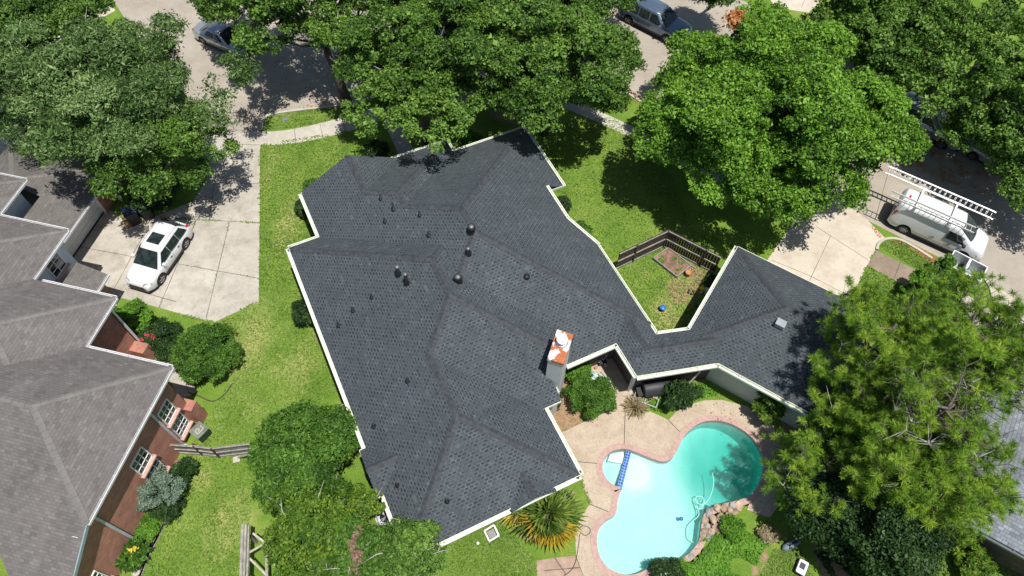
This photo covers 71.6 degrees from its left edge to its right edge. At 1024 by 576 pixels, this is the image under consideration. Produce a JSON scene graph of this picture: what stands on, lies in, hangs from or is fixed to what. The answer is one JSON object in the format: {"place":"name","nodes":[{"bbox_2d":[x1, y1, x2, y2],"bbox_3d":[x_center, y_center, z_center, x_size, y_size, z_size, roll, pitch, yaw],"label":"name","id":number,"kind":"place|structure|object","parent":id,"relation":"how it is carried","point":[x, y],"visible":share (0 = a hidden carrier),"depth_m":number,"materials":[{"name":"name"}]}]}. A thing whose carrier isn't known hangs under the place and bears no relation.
{"place":"outdoors","nodes":[
{"label":"outdoors","id":0,"kind":"place"},
{"bbox_2d":[0,108,34,154],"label":"driveway","id":1,"kind":"structure","parent":0,"point":[2,147],"depth_m":46.59,"materials":[{"name":"concrete"}]},
{"bbox_2d":[73,131,259,321],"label":"driveway","id":2,"kind":"structure","parent":0,"point":[111,244],"depth_m":42.35,"materials":[{"name":"concrete"}]},
{"bbox_2d":[125,218,192,292],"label":"parked car","id":3,"kind":"object","parent":2,"relation":"on","point":[164,244],"visible":1,"depth_m":40.49,"materials":[{"name":"white paint"}]},
{"bbox_2d":[154,358,195,398],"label":"path","id":4,"kind":"structure","parent":0,"point":[182,388],"depth_m":37.67,"materials":[{"name":"concrete"}]},
{"bbox_2d":[383,115,413,153],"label":"path","id":5,"kind":"structure","parent":0,"point":[402,145],"depth_m":47.22,"materials":[{"name":"concrete"}]},
{"bbox_2d":[260,92,724,185],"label":"sidewalk","id":6,"kind":"structure","parent":0,"point":[332,127],"depth_m":47.72,"materials":[{"name":"concrete"}]},
{"bbox_2d":[0,0,1023,575],"bbox_3d":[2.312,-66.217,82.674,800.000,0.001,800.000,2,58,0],"label":"ground","id":7,"kind":"structure","parent":0,"point":[730,222],"depth_m":41.69,"materials":[{"name":"plant"}]},
{"bbox_2d":[0,21,34,135],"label":"oak tree","id":8,"kind":"object","parent":7,"relation":"on","point":[2,90],"visible":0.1,"depth_m":40.13,"materials":[{"name":"green plant"}]},
{"bbox_2d":[0,0,115,56],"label":"oak tree","id":9,"kind":"object","parent":7,"relation":"on","point":[45,11],"visible":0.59,"depth_m":41.70,"materials":[{"name":"green plant"}]},
{"bbox_2d":[0,143,207,575],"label":"brick house","id":10,"kind":"structure","parent":7,"relation":"on","point":[99,415],"depth_m":31.91,"materials":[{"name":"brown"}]},
{"bbox_2d":[46,252,70,281],"bbox_3d":[-23.848,-1.196,37.133,0.358,1.353,1.153,11,58,6],"label":"window","id":11,"kind":"structure","parent":10,"relation":"in","point":[57,266],"depth_m":37.31,"materials":[{"name":"white glass"}]},
{"bbox_2d":[64,202,103,256],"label":"garage door","id":12,"kind":"structure","parent":10,"relation":"in","point":[84,228],"depth_m":42.24,"materials":[{"name":"white paint"}]},
{"bbox_2d":[129,446,156,478],"bbox_3d":[-16.939,7.934,32.496,0.358,1.403,1.153,11,58,6],"label":"window","id":13,"kind":"structure","parent":10,"relation":"in","point":[143,460],"depth_m":32.60,"materials":[{"name":"white glass"}]},
{"bbox_2d":[146,458,170,484],"bbox_3d":[-16.969,8.808,33.896,0.358,1.502,1.153,11,58,6],"label":"window","id":14,"kind":"structure","parent":10,"relation":"in","point":[167,468],"depth_m":33.72,"materials":[{"name":"white glass"}]},
{"bbox_2d":[157,398,180,428],"bbox_3d":[-16.378,5.916,33.769,0.336,1.403,1.050,12,59,6],"label":"window","id":15,"kind":"structure","parent":10,"relation":"in","point":[168,413],"depth_m":33.87,"materials":[{"name":"white glass"}]},
{"bbox_2d":[171,412,193,440],"bbox_3d":[-16.408,6.790,35.168,0.336,1.502,1.050,12,59,6],"label":"window","id":16,"kind":"structure","parent":10,"relation":"in","point":[181,426],"depth_m":35.33,"materials":[{"name":"white glass"}]},
{"bbox_2d":[120,206,141,225],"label":"wheelie bin","id":17,"kind":"object","parent":7,"relation":"on","point":[131,217],"visible":0.98,"depth_m":42.39,"materials":[{"name":"black plastic"}]},
{"bbox_2d":[0,8,262,173],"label":"oak tree","id":18,"kind":"object","parent":7,"relation":"on","point":[89,69],"visible":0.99,"depth_m":38.26,"materials":[{"name":"green plant"}]},
{"bbox_2d":[111,298,153,333],"bbox_3d":[-20.760,1.592,38.511,2.718,2.256,2.243,2,58,0],"label":"shrub","id":19,"kind":"object","parent":7,"relation":"on","point":[128,311],"visible":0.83,"depth_m":37.97,"materials":[{"name":"green plant"}]},
{"bbox_2d":[115,536,152,574],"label":"flowering plant","id":20,"kind":"object","parent":7,"relation":"on","point":[132,557],"visible":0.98,"depth_m":32.23,"materials":[{"name":"green plant"}]},
{"bbox_2d":[131,509,160,542],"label":"shrub","id":21,"kind":"object","parent":7,"relation":"on","point":[142,529],"visible":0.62,"depth_m":33.29,"materials":[{"name":"green plant"}]},
{"bbox_2d":[55,87,242,204],"bbox_3d":[-20.927,-7.894,41.393,8.280,7.551,8.666,-38,66,-22],"label":"oak tree","id":22,"kind":"object","parent":7,"relation":"on","point":[161,159],"visible":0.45,"depth_m":38.83,"materials":[{"name":"green plant"}]},
{"bbox_2d":[124,175,180,214],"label":"shrub","id":23,"kind":"object","parent":7,"relation":"on","point":[140,203],"visible":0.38,"depth_m":42.47,"materials":[{"name":"green plant"}]},
{"bbox_2d":[137,317,181,349],"bbox_3d":[-19.132,2.477,38.492,2.457,1.415,1.974,-24,61,-15],"label":"rose bush","id":24,"kind":"object","parent":7,"relation":"on","point":[153,335],"visible":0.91,"depth_m":38.04,"materials":[{"name":"green plant"}]},
{"bbox_2d":[136,463,187,511],"bbox_3d":[-16.587,9.354,33.587,2.421,2.537,2.484,2,58,0],"label":"juniper bush","id":25,"kind":"object","parent":7,"relation":"on","point":[153,489],"visible":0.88,"depth_m":33.21,"materials":[{"name":"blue plant"}]},
{"bbox_2d":[153,332,181,362],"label":"shrub","id":26,"kind":"object","parent":7,"relation":"on","point":[163,352],"visible":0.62,"depth_m":37.95,"materials":[{"name":"green plant"}]},
{"bbox_2d":[148,489,186,527],"bbox_3d":[-16.325,10.453,33.767,1.636,1.092,1.622,28,62,15],"label":"shrub","id":27,"kind":"object","parent":7,"relation":"on","point":[164,512],"visible":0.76,"depth_m":33.39,"materials":[{"name":"green plant"}]},
{"bbox_2d":[170,456,199,481],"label":"shrub","id":28,"kind":"object","parent":7,"relation":"on","point":[185,468],"visible":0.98,"depth_m":34.49,"materials":[{"name":"green plant"}]},
{"bbox_2d":[188,421,211,442],"bbox_3d":[-15.752,7.298,35.955,0.702,0.705,0.702,31,62,17],"label":"air conditioner","id":29,"kind":"object","parent":7,"relation":"on","point":[200,431],"visible":1,"depth_m":35.72,"materials":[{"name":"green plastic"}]},
{"bbox_2d":[168,322,243,384],"bbox_3d":[-16.137,3.404,37.592,3.981,2.072,3.762,2,58,0],"label":"shrub","id":30,"kind":"object","parent":7,"relation":"on","point":[192,371],"visible":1,"depth_m":36.96,"materials":[{"name":"green plant"}]},
{"bbox_2d":[170,443,250,462],"bbox_3d":[-14.337,8.126,35.088,5.008,1.359,0.735,-2,58,-3],"label":"wooden fence","id":31,"kind":"object","parent":7,"relation":"on","point":[224,451],"visible":0.69,"depth_m":35.10,"materials":[{"name":"grey wood"}]},
{"bbox_2d":[186,0,245,25],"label":"oak tree","id":32,"kind":"object","parent":7,"relation":"on","point":[213,12],"visible":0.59,"depth_m":46.04,"materials":[{"name":"green plant"}]},
{"bbox_2d":[135,133,367,575],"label":"lawn grass","id":33,"kind":"structure","parent":7,"relation":"on","point":[290,204],"depth_m":38.02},
{"bbox_2d":[239,524,268,575],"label":"timber frame","id":34,"kind":"object","parent":7,"relation":"on","point":[246,536],"visible":0.66,"depth_m":31.67,"materials":[{"name":"grey wood"}]},
{"bbox_2d":[291,297,313,324],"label":"shrub","id":35,"kind":"object","parent":7,"relation":"on","point":[300,312],"visible":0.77,"depth_m":38.88,"materials":[{"name":"green plant"}]},
{"bbox_2d":[243,399,361,506],"bbox_3d":[-9.790,7.872,33.530,5.557,4.688,5.346,2,58,0],"label":"garden tree","id":36,"kind":"object","parent":7,"relation":"on","point":[297,447],"visible":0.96,"depth_m":31.91,"materials":[{"name":"green plant"}]},
{"bbox_2d":[202,0,406,101],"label":"oak tree","id":37,"kind":"object","parent":7,"relation":"on","point":[316,26],"visible":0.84,"depth_m":42.59,"materials":[{"name":"green plant"}]},
{"bbox_2d":[262,105,366,130],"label":"lawn grass","id":38,"kind":"structure","parent":7,"relation":"on","point":[313,118],"depth_m":48.14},
{"bbox_2d":[258,470,386,575],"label":"garden tree","id":39,"kind":"object","parent":7,"relation":"on","point":[306,527],"visible":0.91,"depth_m":30.42,"materials":[{"name":"green plant"}]},
{"bbox_2d":[305,511,390,575],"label":"garden tree","id":40,"kind":"object","parent":7,"relation":"on","point":[356,543],"visible":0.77,"depth_m":29.86,"materials":[{"name":"green plant"}]},
{"bbox_2d":[362,138,390,156],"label":"shrub","id":41,"kind":"object","parent":7,"relation":"on","point":[378,148],"visible":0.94,"depth_m":45.59,"materials":[{"name":"green plant"}]},
{"bbox_2d":[366,514,451,575],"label":"garden tree","id":42,"kind":"object","parent":7,"relation":"on","point":[408,548],"visible":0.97,"depth_m":29.48,"materials":[{"name":"green plant"}]},
{"bbox_2d":[330,0,518,153],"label":"oak tree","id":43,"kind":"object","parent":7,"relation":"on","point":[420,74],"visible":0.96,"depth_m":40.15,"materials":[{"name":"green plant"}]},
{"bbox_2d":[456,128,483,146],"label":"shrub","id":44,"kind":"object","parent":7,"relation":"on","point":[471,136],"visible":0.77,"depth_m":46.01,"materials":[{"name":"green plant"}]},
{"bbox_2d":[427,520,533,575],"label":"lawn grass","id":45,"kind":"structure","parent":7,"relation":"on","point":[485,553],"depth_m":33.34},
{"bbox_2d":[424,0,576,74],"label":"oak tree","id":46,"kind":"object","parent":7,"relation":"on","point":[450,27],"visible":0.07,"depth_m":43.86,"materials":[{"name":"green plant"}]},
{"bbox_2d":[260,73,826,201],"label":"kerb","id":47,"kind":"structure","parent":7,"relation":"on","point":[339,105],"depth_m":48.53,"materials":[{"name":"concrete"}]},
{"bbox_2d":[508,488,588,555],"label":"fan palm","id":48,"kind":"object","parent":7,"relation":"on","point":[542,525],"visible":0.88,"depth_m":32.90,"materials":[{"name":"green plant"}]},
{"bbox_2d":[458,0,647,136],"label":"oak tree","id":49,"kind":"object","parent":7,"relation":"on","point":[544,58],"visible":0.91,"depth_m":40.63,"materials":[{"name":"green plant"}]},
{"bbox_2d":[286,126,870,546],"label":"brick house","id":50,"kind":"structure","parent":7,"relation":"on","point":[468,305],"depth_m":35.53,"materials":[{"name":"grey"}]},
{"bbox_2d":[565,362,591,380],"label":"shrub","id":51,"kind":"object","parent":7,"relation":"on","point":[573,372],"visible":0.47,"depth_m":37.33,"materials":[{"name":"green plant"}]},
{"bbox_2d":[561,370,617,420],"bbox_3d":[4.110,5.585,36.963,3.038,1.577,2.624,19,60,10],"label":"shrub","id":52,"kind":"object","parent":7,"relation":"on","point":[585,386],"visible":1,"depth_m":36.49,"materials":[{"name":"green plant"}]},
{"bbox_2d":[558,0,645,20],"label":"oak tree","id":53,"kind":"object","parent":7,"relation":"on","point":[627,5],"visible":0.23,"depth_m":46.66,"materials":[{"name":"green plant"}]},
{"bbox_2d":[623,393,649,419],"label":"ornamental grass","id":54,"kind":"object","parent":7,"relation":"on","point":[635,407],"depth_m":37.16,"materials":[{"name":"plant"}]},
{"bbox_2d":[635,378,670,397],"bbox_3d":[7.608,5.289,37.503,2.100,1.070,0.840,-8,59,-6],"label":"smoker grill","id":55,"kind":"object","parent":7,"relation":"on","point":[652,388],"visible":0.77,"depth_m":37.09,"materials":[{"name":"black metal"}]},
{"bbox_2d":[541,117,768,257],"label":"lawn grass","id":56,"kind":"structure","parent":7,"relation":"on","point":[626,196],"depth_m":45.44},
{"bbox_2d":[615,244,711,330],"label":"lawn grass","id":57,"kind":"structure","parent":7,"relation":"on","point":[661,287],"depth_m":41.37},
{"bbox_2d":[648,556,687,575],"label":"flowering shrub","id":58,"kind":"object","parent":7,"relation":"on","point":[672,567],"visible":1,"depth_m":32.62,"materials":[{"name":"green plant"}]},
{"bbox_2d":[616,230,721,272],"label":"wooden fence","id":59,"kind":"object","parent":7,"relation":"on","point":[642,249],"visible":0.99,"depth_m":41.75,"materials":[{"name":"brown wood"}]},
{"bbox_2d":[653,247,694,278],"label":"raised bed","id":60,"kind":"object","parent":7,"relation":"on","point":[672,262],"visible":1,"depth_m":42.22,"materials":[{"name":"brown wood"}]},
{"bbox_2d":[632,380,717,412],"bbox_3d":[8.648,5.737,37.715,4.575,0.311,1.507,-11,59,-8],"label":"ground ivy","id":61,"kind":"object","parent":7,"relation":"on","point":[706,392],"visible":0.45,"depth_m":37.64,"materials":[{"name":"green plant"}]},
{"bbox_2d":[562,400,789,575],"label":"pool deck","id":62,"kind":"structure","parent":7,"relation":"on","point":[589,441],"depth_m":36.52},
{"bbox_2d":[591,415,769,575],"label":"swimming pool","id":63,"kind":"structure","parent":62,"relation":"in","point":[638,526],"depth_m":35.80,"materials":[{"name":"teal liquid"}]},
{"bbox_2d":[662,378,705,410],"bbox_3d":[8.903,5.579,37.070,2.474,1.578,1.977,2,58,0],"label":"shrub","id":64,"kind":"object","parent":7,"relation":"on","point":[682,393],"visible":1,"depth_m":36.70,"materials":[{"name":"green plant"}]},
{"bbox_2d":[690,0,739,8],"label":"oak tree","id":65,"kind":"object","parent":7,"relation":"on","point":[712,3],"visible":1,"depth_m":48.23,"materials":[{"name":"green plant"}]},
{"bbox_2d":[680,530,770,575],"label":"ground ivy","id":66,"kind":"object","parent":7,"relation":"on","point":[717,555],"visible":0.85,"depth_m":33.38,"materials":[{"name":"green plant"}]},
{"bbox_2d":[719,513,746,544],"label":"shrub","id":67,"kind":"object","parent":7,"relation":"on","point":[732,527],"visible":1,"depth_m":33.56,"materials":[{"name":"green plant"}]},
{"bbox_2d":[755,524,779,546],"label":"shrub","id":68,"kind":"object","parent":7,"relation":"on","point":[768,533],"visible":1,"depth_m":33.61,"materials":[{"name":"grey plant"}]},
{"bbox_2d":[751,391,785,424],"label":"shrub","id":69,"kind":"object","parent":7,"relation":"on","point":[761,406],"visible":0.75,"depth_m":36.01,"materials":[{"name":"green plant"}]},
{"bbox_2d":[628,0,932,226],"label":"shade tree","id":70,"kind":"object","parent":7,"relation":"on","point":[776,101],"visible":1,"depth_m":38.39,"materials":[{"name":"green plant"}]},
{"bbox_2d":[760,546,813,575],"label":"lawn grass","id":71,"kind":"structure","parent":7,"relation":"on","point":[792,559],"depth_m":33.42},
{"bbox_2d":[793,558,808,575],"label":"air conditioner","id":72,"kind":"object","parent":71,"relation":"on","point":[801,567],"visible":1,"depth_m":33.07,"materials":[{"name":"white plastic"}]},
{"bbox_2d":[758,412,872,539],"bbox_3d":[13.888,8.735,33.002,5.515,5.432,4.692,32,63,17],"label":"pine tree","id":73,"kind":"object","parent":7,"relation":"on","point":[798,461],"visible":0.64,"depth_m":32.03,"materials":[{"name":"green plant"}]},
{"bbox_2d":[783,455,876,557],"bbox_3d":[14.331,9.947,32.657,4.213,4.752,4.274,21,60,12],"label":"laurel tree","id":74,"kind":"object","parent":7,"relation":"on","point":[807,527],"visible":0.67,"depth_m":31.48,"materials":[{"name":"green plant"}]},
{"bbox_2d":[793,499,866,575],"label":"undergrowth","id":75,"kind":"object","parent":7,"relation":"on","point":[827,560],"visible":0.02,"depth_m":33.32,"materials":[{"name":"green plant"}]},
{"bbox_2d":[793,396,896,476],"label":"laurel tree","id":76,"kind":"object","parent":7,"relation":"on","point":[820,430],"visible":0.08,"depth_m":32.65,"materials":[{"name":"green plant"}]},
{"bbox_2d":[794,342,948,459],"bbox_3d":[16.180,6.039,33.555,6.752,7.413,5.735,2,58,0],"label":"pine tree","id":77,"kind":"object","parent":7,"relation":"on","point":[867,397],"visible":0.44,"depth_m":31.90,"materials":[{"name":"green plant"}]},
{"bbox_2d":[798,0,968,94],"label":"oak tree","id":78,"kind":"object","parent":7,"relation":"on","point":[867,17],"visible":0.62,"depth_m":43.44,"materials":[{"name":"green plant"}]},
{"bbox_2d":[855,265,916,325],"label":"lawn grass","id":79,"kind":"structure","parent":7,"relation":"on","point":[885,279],"depth_m":41.91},
{"bbox_2d":[807,273,966,407],"bbox_3d":[17.059,3.338,34.087,6.692,9.397,6.206,26,61,14],"label":"pine tree","id":80,"kind":"object","parent":7,"relation":"on","point":[864,317],"visible":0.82,"depth_m":31.56,"materials":[{"name":"green plant"}]},
{"bbox_2d":[817,478,961,575],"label":"laurel tree","id":81,"kind":"object","parent":7,"relation":"on","point":[888,542],"visible":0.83,"depth_m":29.37,"materials":[{"name":"green plant"}]},
{"bbox_2d":[828,401,976,532],"bbox_3d":[16.369,8.523,31.509,5.048,8.255,5.648,2,58,0],"label":"pine tree","id":82,"kind":"object","parent":7,"relation":"on","point":[876,477],"visible":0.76,"depth_m":29.36,"materials":[{"name":"green plant"}]},
{"bbox_2d":[875,237,932,258],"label":"kerb","id":83,"kind":"structure","parent":7,"relation":"on","point":[905,242],"depth_m":43.36,"materials":[{"name":"concrete"}]},
{"bbox_2d":[880,240,931,267],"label":"lawn grass","id":84,"kind":"structure","parent":7,"relation":"on","point":[906,252],"depth_m":43.08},
{"bbox_2d":[899,266,941,296],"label":"shrub","id":85,"kind":"object","parent":7,"relation":"on","point":[918,275],"visible":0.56,"depth_m":40.18,"materials":[{"name":"green plant"}]},
{"bbox_2d":[844,0,1023,155],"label":"oak tree","id":86,"kind":"object","parent":7,"relation":"on","point":[972,38],"visible":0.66,"depth_m":42.15,"materials":[{"name":"green plant"}]},
{"bbox_2d":[868,350,1020,479],"bbox_3d":[18.064,6.529,31.727,6.152,10.057,5.764,2,58,0],"label":"pine tree","id":87,"kind":"object","parent":7,"relation":"on","point":[910,381],"visible":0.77,"depth_m":29.07,"materials":[{"name":"green plant"}]},
{"bbox_2d":[927,252,971,299],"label":"shrub","id":88,"kind":"object","parent":7,"relation":"on","point":[946,262],"visible":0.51,"depth_m":40.36,"materials":[{"name":"green plant"}]},
{"bbox_2d":[881,411,1023,558],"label":"pine tree","id":89,"kind":"object","parent":7,"relation":"on","point":[970,497],"visible":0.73,"depth_m":28.73,"materials":[{"name":"green plant"}]},
{"bbox_2d":[884,265,1023,398],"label":"pine tree","id":90,"kind":"object","parent":7,"relation":"on","point":[954,333],"visible":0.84,"depth_m":30.71,"materials":[{"name":"green plant"}]},
{"bbox_2d":[951,250,987,286],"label":"metal trailer","id":91,"kind":"object","parent":7,"relation":"on","point":[967,261],"visible":0.38,"depth_m":41.85,"materials":[{"name":"metal"}]},
{"bbox_2d":[953,546,998,575],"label":"shrub","id":92,"kind":"object","parent":7,"relation":"on","point":[972,562],"visible":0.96,"depth_m":32.60,"materials":[{"name":"green plant"}]},
{"bbox_2d":[936,546,1018,575],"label":"lawn grass","id":93,"kind":"structure","parent":7,"relation":"on","point":[950,570],"depth_m":33.45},
{"bbox_2d":[934,65,1023,173],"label":"oak tree","id":94,"kind":"object","parent":7,"relation":"on","point":[1004,135],"visible":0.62,"depth_m":41.69,"materials":[{"name":"green plant"}]},
{"bbox_2d":[949,306,1023,421],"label":"pine tree","id":95,"kind":"object","parent":7,"relation":"on","point":[1014,368],"visible":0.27,"depth_m":30.60,"materials":[{"name":"green plant"}]},
{"bbox_2d":[990,148,1023,213],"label":"oak tree","id":96,"kind":"object","parent":7,"relation":"on","point":[1011,188],"visible":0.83,"depth_m":41.18,"materials":[{"name":"green plant"}]},
{"bbox_2d":[537,556,582,575],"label":"path","id":97,"kind":"structure","parent":0,"point":[560,566],"depth_m":33.17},
{"bbox_2d":[114,0,1023,302],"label":"street","id":98,"kind":"structure","parent":0,"point":[1004,232],"depth_m":49.26,"materials":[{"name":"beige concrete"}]},
{"bbox_2d":[192,20,252,57],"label":"parked car","id":99,"kind":"object","parent":98,"relation":"on","point":[216,35],"visible":0.63,"depth_m":50.80,"materials":[{"name":"silver metal"}]},
{"bbox_2d":[617,0,692,43],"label":"parked car","id":100,"kind":"object","parent":98,"relation":"on","point":[659,18],"visible":0.83,"depth_m":52.37,"materials":[{"name":"blue paint"}]},
{"bbox_2d":[904,91,965,151],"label":"parked car","id":101,"kind":"object","parent":98,"relation":"on","point":[930,125],"visible":0.2,"depth_m":47.22,"materials":[{"name":"silver metal"}]},
{"bbox_2d":[886,186,988,261],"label":"work van","id":102,"kind":"object","parent":98,"relation":"on","point":[903,218],"visible":0.88,"depth_m":42.41,"materials":[{"name":"white paint"}]},
{"bbox_2d":[889,190,978,234],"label":"extension ladder","id":103,"kind":"object","parent":102,"relation":"on","point":[936,216],"visible":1,"depth_m":41.78,"materials":[{"name":"metal"}]},
{"bbox_2d":[885,166,998,220],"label":"extension ladder","id":104,"kind":"object","parent":102,"relation":"on","point":[953,201],"visible":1,"depth_m":42.53,"materials":[{"name":"metal"}]},
{"bbox_2d":[907,150,997,197],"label":"leaf litter","id":105,"kind":"object","parent":98,"relation":"on","point":[938,176],"visible":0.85,"depth_m":46.65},
{"bbox_2d":[960,138,1015,181],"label":"parked car","id":106,"kind":"object","parent":98,"relation":"on","point":[975,154],"visible":0.15,"depth_m":46.68,"materials":[{"name":"black metal"}]},
{"bbox_2d":[591,358,642,404],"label":"patio","id":107,"kind":"structure","parent":0,"point":[613,372],"depth_m":38.31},
{"bbox_2d":[771,0,818,12],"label":"driveway","id":108,"kind":"structure","parent":0,"point":[802,5],"depth_m":55.62,"materials":[{"name":"concrete"}]},
{"bbox_2d":[767,193,884,297],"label":"driveway","id":109,"kind":"structure","parent":0,"point":[832,246],"depth_m":43.20,"materials":[{"name":"concrete"}]},
{"bbox_2d":[868,250,914,288],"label":"sidewalk","id":110,"kind":"structure","parent":0,"point":[894,269],"depth_m":42.51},
{"bbox_2d":[940,357,1023,575],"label":"grey roofed house","id":111,"kind":"structure","parent":0,"point":[1003,543],"depth_m":32.58,"materials":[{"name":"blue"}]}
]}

